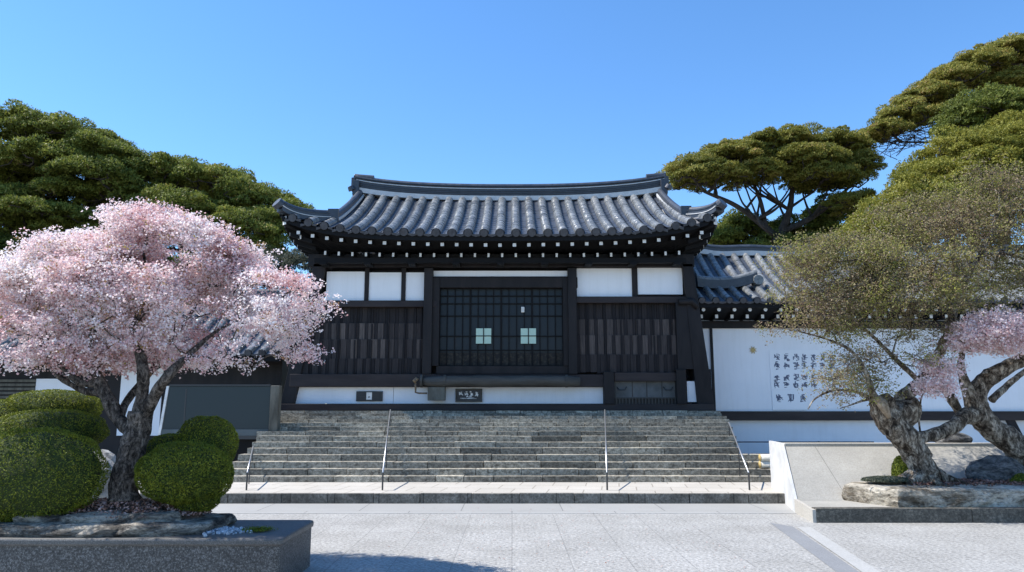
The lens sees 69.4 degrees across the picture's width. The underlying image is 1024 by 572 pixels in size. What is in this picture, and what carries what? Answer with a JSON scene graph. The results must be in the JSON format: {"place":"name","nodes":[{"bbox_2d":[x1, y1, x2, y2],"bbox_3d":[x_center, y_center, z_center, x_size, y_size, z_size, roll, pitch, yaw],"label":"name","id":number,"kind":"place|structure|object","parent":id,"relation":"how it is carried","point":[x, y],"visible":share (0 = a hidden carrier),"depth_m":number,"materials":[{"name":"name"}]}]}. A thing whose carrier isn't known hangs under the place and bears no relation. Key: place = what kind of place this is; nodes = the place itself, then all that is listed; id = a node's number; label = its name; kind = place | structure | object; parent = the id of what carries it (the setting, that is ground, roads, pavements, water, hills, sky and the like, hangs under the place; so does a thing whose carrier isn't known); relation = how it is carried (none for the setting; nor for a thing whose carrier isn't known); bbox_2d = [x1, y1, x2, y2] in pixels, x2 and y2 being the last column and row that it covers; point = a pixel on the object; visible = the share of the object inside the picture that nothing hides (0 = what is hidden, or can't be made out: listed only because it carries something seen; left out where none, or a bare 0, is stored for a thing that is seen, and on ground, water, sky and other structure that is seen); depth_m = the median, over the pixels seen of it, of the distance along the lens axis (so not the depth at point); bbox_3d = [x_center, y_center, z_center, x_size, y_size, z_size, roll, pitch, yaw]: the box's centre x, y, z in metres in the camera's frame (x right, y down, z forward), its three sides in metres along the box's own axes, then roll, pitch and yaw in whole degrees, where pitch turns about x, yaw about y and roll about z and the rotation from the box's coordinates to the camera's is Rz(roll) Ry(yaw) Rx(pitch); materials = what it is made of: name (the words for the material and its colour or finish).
{"place":"outdoors","nodes":[
{"label":"outdoors","id":0,"kind":"place"},
{"bbox_2d":[0,389,103,417],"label":"clipped shrub","id":1,"kind":"object","parent":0,"point":[50,399],"visible":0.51,"depth_m":8.29,"materials":[{"name":"green plant"}]},
{"bbox_2d":[0,289,305,455],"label":"side wing","id":2,"kind":"structure","parent":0,"point":[275,372],"depth_m":20.55,"materials":[{"name":"white paint"}]},
{"bbox_2d":[144,415,238,512],"bbox_3d":[-3.395,2.130,7.723,0.990,1.546,0.632,0,-9,0],"label":"clipped shrub","id":3,"kind":"object","parent":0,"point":[220,433],"visible":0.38,"depth_m":7.64,"materials":[{"name":"green plant"}]},
{"bbox_2d":[138,481,781,492],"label":"landing pavement","id":4,"kind":"structure","parent":0,"point":[500,487],"depth_m":13.54,"materials":[{"name":"grey stone"}]},
{"bbox_2d":[245,446,253,489],"bbox_3d":[-5.061,3.479,14.287,0.030,0.652,2.452,3,-10,-17],"label":"handrail","id":5,"kind":"object","parent":4,"relation":"on","point":[248,469],"visible":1,"depth_m":14.08,"materials":[{"name":"grey metal"}]},
{"bbox_2d":[382,409,390,489],"bbox_3d":[-2.588,3.267,15.299,0.031,1.400,4.316,1,-9,-8],"label":"handrail","id":6,"kind":"object","parent":4,"relation":"on","point":[385,454],"visible":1,"depth_m":14.88,"materials":[{"name":"grey metal"}]},
{"bbox_2d":[604,409,607,489],"bbox_3d":[1.941,3.267,15.299,0.032,1.400,4.307,-1,-9,7],"label":"handrail","id":7,"kind":"object","parent":4,"relation":"on","point":[606,452],"visible":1,"depth_m":14.29,"materials":[{"name":"grey metal"}]},
{"bbox_2d":[728,422,749,489],"bbox_3d":[4.534,3.327,14.833,0.032,1.129,3.439,-2,-10,11],"label":"handrail","id":8,"kind":"object","parent":4,"relation":"on","point":[739,450],"visible":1,"depth_m":14.60,"materials":[{"name":"grey metal"}]},
{"bbox_2d":[138,481,794,512],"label":"border paving","id":9,"kind":"structure","parent":0,"point":[505,508],"depth_m":11.87,"materials":[{"name":"grey stone"}]},
{"bbox_2d":[157,384,281,461],"bbox_3d":[-6.750,3.364,17.147,2.758,2.128,0.530,0,-9,0],"label":"glass annex","id":10,"kind":"object","parent":9,"relation":"on","point":[248,411],"visible":0.56,"depth_m":17.00,"materials":[{"name":"grey glass"}]},
{"bbox_2d":[139,493,784,503],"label":"landing kerb","id":11,"kind":"structure","parent":9,"relation":"on","point":[504,498],"depth_m":12.50,"materials":[{"name":"grey stone"}]},
{"bbox_2d":[228,410,770,481],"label":"stone staircase","id":12,"kind":"structure","parent":9,"relation":"on","point":[499,446],"depth_m":15.82,"materials":[{"name":"grey stone"}]},
{"bbox_2d":[272,172,726,409],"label":"gate hall","id":13,"kind":"structure","parent":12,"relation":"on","point":[592,285],"depth_m":19.86,"materials":[{"name":"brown wood"}]},
{"bbox_2d":[356,391,382,400],"bbox_3d":[-3.767,2.911,19.526,0.696,0.261,0.059,0,-9,0],"label":"wall plaque","id":14,"kind":"object","parent":13,"relation":"attached to","point":[369,395],"depth_m":19.51,"materials":[{"name":"black metal"}]},
{"bbox_2d":[455,389,481,401],"bbox_3d":[-1.140,2.890,19.527,0.705,0.344,0.063,0,-9,0],"label":"wall plaque","id":15,"kind":"object","parent":13,"relation":"attached to","point":[468,395],"depth_m":19.51,"materials":[{"name":"black metal"}]},
{"bbox_2d":[420,375,579,387],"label":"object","id":16,"kind":"object","parent":13,"relation":"on","point":[565,381],"visible":1,"depth_m":19.20,"materials":[{"name":"black wood"}]},
{"bbox_2d":[413,377,426,393],"bbox_3d":[-2.385,2.573,19.127,0.385,0.441,0.169,0,-9,0],"label":"iron hook","id":17,"kind":"object","parent":16,"relation":"attached to","point":[415,379],"visible":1,"depth_m":19.10,"materials":[{"name":"grey metal"}]},
{"bbox_2d":[428,387,445,400],"bbox_3d":[-1.968,2.821,19.340,0.447,0.343,0.300,0,-9,0],"label":"hanging box","id":18,"kind":"object","parent":16,"relation":"hanging from","point":[436,393],"visible":0.91,"depth_m":19.20,"materials":[{"name":"grey metal"}]},
{"bbox_2d":[439,289,562,365],"bbox_3d":[-0.292,1.105,19.967,3.397,2.132,0.140,0,-9,0],"label":"lattice door","id":19,"kind":"structure","parent":13,"relation":"in","point":[479,327],"depth_m":19.99,"materials":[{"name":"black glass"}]},
{"bbox_2d":[758,461,769,467],"bbox_3d":[5.423,3.640,15.070,0.752,0.144,0.143,0,-9,0],"label":"rolled mat","id":20,"kind":"object","parent":12,"relation":"on","point":[763,464],"visible":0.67,"depth_m":15.01,"materials":[{"name":"white"}]},
{"bbox_2d":[758,454,769,460],"bbox_3d":[5.429,3.507,15.092,0.752,0.144,0.143,0,-9,0],"label":"rolled mat","id":21,"kind":"object","parent":20,"relation":"on","point":[763,457],"visible":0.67,"depth_m":15.04,"materials":[{"name":"white"}]},
{"bbox_2d":[737,441,873,442],"bbox_3d":[7.550,4.435,19.348,3.900,0.729,0.037,0,-9,0],"label":"wall base","id":22,"kind":"object","parent":9,"relation":"on","point":[807,441],"visible":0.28,"depth_m":19.39,"materials":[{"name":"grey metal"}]},
{"bbox_2d":[0,0,1023,297],"label":"sky","id":23,"kind":"structure","parent":0,"point":[307,96],"materials":[{"name":"blue"}]},
{"bbox_2d":[233,514,1023,571],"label":"plaza paving","id":24,"kind":"structure","parent":0,"point":[363,542],"depth_m":8.82,"materials":[{"name":"grey stone"}]},
{"bbox_2d":[87,449,115,502],"bbox_3d":[-5.235,2.716,9.351,0.709,1.277,0.518,0,-9,0],"label":"boulder","id":25,"kind":"object","parent":24,"relation":"on","point":[109,456],"visible":0.16,"depth_m":9.30,"materials":[{"name":"grey stone"}]},
{"bbox_2d":[0,520,313,571],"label":"stone planter","id":26,"kind":"object","parent":24,"relation":"on","point":[285,546],"visible":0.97,"depth_m":6.56,"materials":[{"name":"grey stone"}]},
{"bbox_2d":[0,408,109,446],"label":"clipped shrub","id":27,"kind":"object","parent":26,"relation":"on","point":[82,423],"visible":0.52,"depth_m":7.71,"materials":[{"name":"green plant"}]},
{"bbox_2d":[0,513,236,537],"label":"ledge stone","id":28,"kind":"object","parent":26,"relation":"on","point":[202,524],"visible":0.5,"depth_m":6.68,"materials":[{"name":"grey stone"}]},
{"bbox_2d":[13,510,185,523],"bbox_3d":[-3.849,2.199,7.152,1.488,0.102,0.756,0,-9,0],"label":"ledge stone","id":29,"kind":"object","parent":28,"relation":"on","point":[97,517],"visible":0.47,"depth_m":6.83,"materials":[{"name":"grey stone"}]},
{"bbox_2d":[73,500,204,518],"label":"planter soil","id":30,"kind":"structure","parent":28,"relation":"on","point":[163,507],"depth_m":7.09,"materials":[{"name":"brown soil"}]},
{"bbox_2d":[0,427,111,521],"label":"clipped shrub","id":31,"kind":"object","parent":30,"relation":"on","point":[42,472],"visible":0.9,"depth_m":6.86,"materials":[{"name":"green plant"}]},
{"bbox_2d":[66,497,212,518],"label":"fallen petals","id":32,"kind":"object","parent":30,"relation":"on","point":[117,503],"visible":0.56,"depth_m":7.04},
{"bbox_2d":[0,196,347,501],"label":"cherry tree","id":33,"kind":"object","parent":30,"relation":"on","point":[79,269],"visible":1,"depth_m":7.50,"materials":[{"name":"pink plant"}]},
{"bbox_2d":[133,441,234,512],"bbox_3d":[-3.187,1.940,7.190,0.950,0.859,0.614,0,-9,0],"label":"clipped shrub","id":34,"kind":"object","parent":30,"relation":"on","point":[194,477],"visible":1,"depth_m":7.03,"materials":[{"name":"green plant"}]},
{"bbox_2d":[202,526,252,536],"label":"pebbles","id":35,"kind":"object","parent":26,"relation":"on","point":[225,530],"visible":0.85,"depth_m":6.88,"materials":[{"name":"stone"}]},
{"bbox_2d":[239,524,278,532],"bbox_3d":[-2.401,2.286,6.973,0.374,0.052,0.335,0,-9,0],"label":"moss","id":36,"kind":"object","parent":26,"relation":"on","point":[260,528],"visible":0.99,"depth_m":6.96,"materials":[{"name":"green plant"}]},
{"bbox_2d":[231,513,795,513],"bbox_3d":[-4.650,3.484,11.334,18.700,0.007,0.035,0,-9,0],"label":"border joint","id":37,"kind":"object","parent":24,"relation":"on","point":[513,513],"depth_m":11.32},
{"bbox_2d":[379,507,715,571],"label":"scattered petals","id":38,"kind":"object","parent":24,"relation":"on","point":[548,545],"visible":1,"depth_m":8.76,"materials":[{"name":"pink plant"}]},
{"bbox_2d":[771,523,857,571],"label":"dark paving band","id":39,"kind":"object","parent":24,"relation":"on","point":[828,558],"visible":1,"depth_m":8.43,"materials":[{"name":"grey stone"}]},
{"bbox_2d":[798,527,879,571],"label":"pale paving band","id":40,"kind":"object","parent":24,"relation":"on","point":[850,558],"visible":1,"depth_m":8.29,"materials":[{"name":"white stone"}]},
{"bbox_2d":[769,441,1023,522],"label":"stone bank","id":41,"kind":"structure","parent":24,"relation":"on","point":[809,480],"depth_m":11.99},
{"bbox_2d":[751,151,1023,485],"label":"gnarled tree","id":42,"kind":"object","parent":41,"relation":"on","point":[895,417],"visible":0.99,"depth_m":11.76,"materials":[{"name":"green plant"}]},
{"bbox_2d":[890,455,907,475],"bbox_3d":[6.213,2.889,11.796,0.270,0.378,0.523,0,-9,0],"label":"shrub","id":43,"kind":"object","parent":41,"relation":"on","point":[899,466],"visible":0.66,"depth_m":11.76,"materials":[{"name":"green plant"}]},
{"bbox_2d":[842,481,1023,506],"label":"stone slab","id":44,"kind":"structure","parent":41,"relation":"on","point":[915,495],"depth_m":10.64,"materials":[{"name":"grey stone"}]},
{"bbox_2d":[860,475,907,482],"bbox_3d":[5.786,2.976,11.425,0.777,0.100,0.525,0,-9,0],"label":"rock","id":45,"kind":"object","parent":44,"relation":"on","point":[887,479],"visible":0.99,"depth_m":11.28,"materials":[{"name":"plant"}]},
{"bbox_2d":[903,477,1023,486],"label":"leaf litter","id":46,"kind":"object","parent":44,"relation":"on","point":[971,481],"visible":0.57,"depth_m":11.25,"materials":[{"name":"brown plant"}]},
{"bbox_2d":[935,432,972,442],"bbox_3d":[7.776,2.703,13.044,0.593,0.285,0.504,5,-10,-27],"label":"boulder","id":47,"kind":"object","parent":41,"relation":"on","point":[958,437],"visible":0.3,"depth_m":12.86,"materials":[{"name":"grey stone"}]},
{"bbox_2d":[909,298,1023,465],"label":"cherry tree","id":48,"kind":"object","parent":41,"relation":"on","point":[1003,332],"visible":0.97,"depth_m":11.63,"materials":[{"name":"pink plant"}]},
{"bbox_2d":[965,455,1023,480],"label":"boulder","id":49,"kind":"object","parent":41,"relation":"on","point":[995,467],"visible":0.53,"depth_m":11.65,"materials":[{"name":"grey stone"}]},
{"bbox_2d":[1009,473,1023,482],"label":"shrub","id":50,"kind":"object","parent":41,"relation":"on","point":[1018,477],"visible":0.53,"depth_m":11.43,"materials":[{"name":"green plant"}]},
{"bbox_2d":[687,244,1023,453],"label":"side wing","id":51,"kind":"structure","parent":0,"point":[732,285],"depth_m":20.54,"materials":[{"name":"white paint"}]},
{"bbox_2d":[772,390,806,409],"bbox_3d":[7.677,3.154,20.457,0.953,0.547,0.023,0,-9,0],"label":"paper notice","id":52,"kind":"object","parent":51,"relation":"attached to","point":[787,400],"visible":0.99,"depth_m":20.45,"materials":[{"name":"white paper"}]},
{"bbox_2d":[769,350,838,388],"bbox_3d":[8.129,2.330,20.597,1.871,1.094,0.015,0,-9,0],"label":"sign","id":53,"kind":"object","parent":51,"relation":"attached to","point":[785,371],"depth_m":20.60,"materials":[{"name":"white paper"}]},
{"label":"ground","id":54,"kind":"structure","parent":0,"visible":0},
{"bbox_2d":[0,98,165,238],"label":"tall pine","id":55,"kind":"object","parent":54,"relation":"on","point":[46,159],"visible":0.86,"depth_m":28.96,"materials":[{"name":"green plant"}]},
{"bbox_2d":[0,230,237,287],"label":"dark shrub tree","id":56,"kind":"object","parent":54,"relation":"on","point":[4,239],"visible":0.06,"depth_m":27.66,"materials":[{"name":"green plant"}]},
{"bbox_2d":[10,146,315,261],"bbox_3d":[-13.938,0.495,31.084,11.457,12.752,7.152,0,-9,0],"label":"spreading pine","id":57,"kind":"object","parent":54,"relation":"on","point":[243,199],"visible":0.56,"depth_m":30.05,"materials":[{"name":"green plant"}]},
{"bbox_2d":[236,244,325,299],"bbox_3d":[-8.806,2.317,28.011,4.170,8.132,2.835,0,-9,0],"label":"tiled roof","id":58,"kind":"object","parent":54,"relation":"on","point":[295,259],"visible":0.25,"depth_m":27.97,"materials":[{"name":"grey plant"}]},
{"bbox_2d":[656,120,887,245],"bbox_3d":[11.935,-0.116,33.179,10.805,14.633,6.423,0,-9,0],"label":"umbrella pine","id":59,"kind":"object","parent":54,"relation":"on","point":[799,159],"visible":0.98,"depth_m":32.75,"materials":[{"name":"green plant"}]},
{"bbox_2d":[708,192,865,245],"bbox_3d":[12.982,1.431,35.116,8.413,12.211,6.072,-4,-10,21],"label":"pine","id":60,"kind":"object","parent":54,"relation":"on","point":[734,229],"visible":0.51,"depth_m":35.03,"materials":[{"name":"green plant"}]},
{"bbox_2d":[823,108,1023,245],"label":"mounded tree","id":61,"kind":"object","parent":54,"relation":"on","point":[991,139],"visible":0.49,"depth_m":26.45,"materials":[{"name":"green plant"}]},
{"bbox_2d":[860,32,1023,159],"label":"umbrella pine","id":62,"kind":"object","parent":54,"relation":"on","point":[917,104],"visible":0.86,"depth_m":33.66,"materials":[{"name":"green plant"}]},
{"bbox_2d":[928,81,1023,244],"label":"dark pine","id":63,"kind":"object","parent":54,"relation":"on","point":[976,107],"visible":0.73,"depth_m":29.99,"materials":[{"name":"green plant"}]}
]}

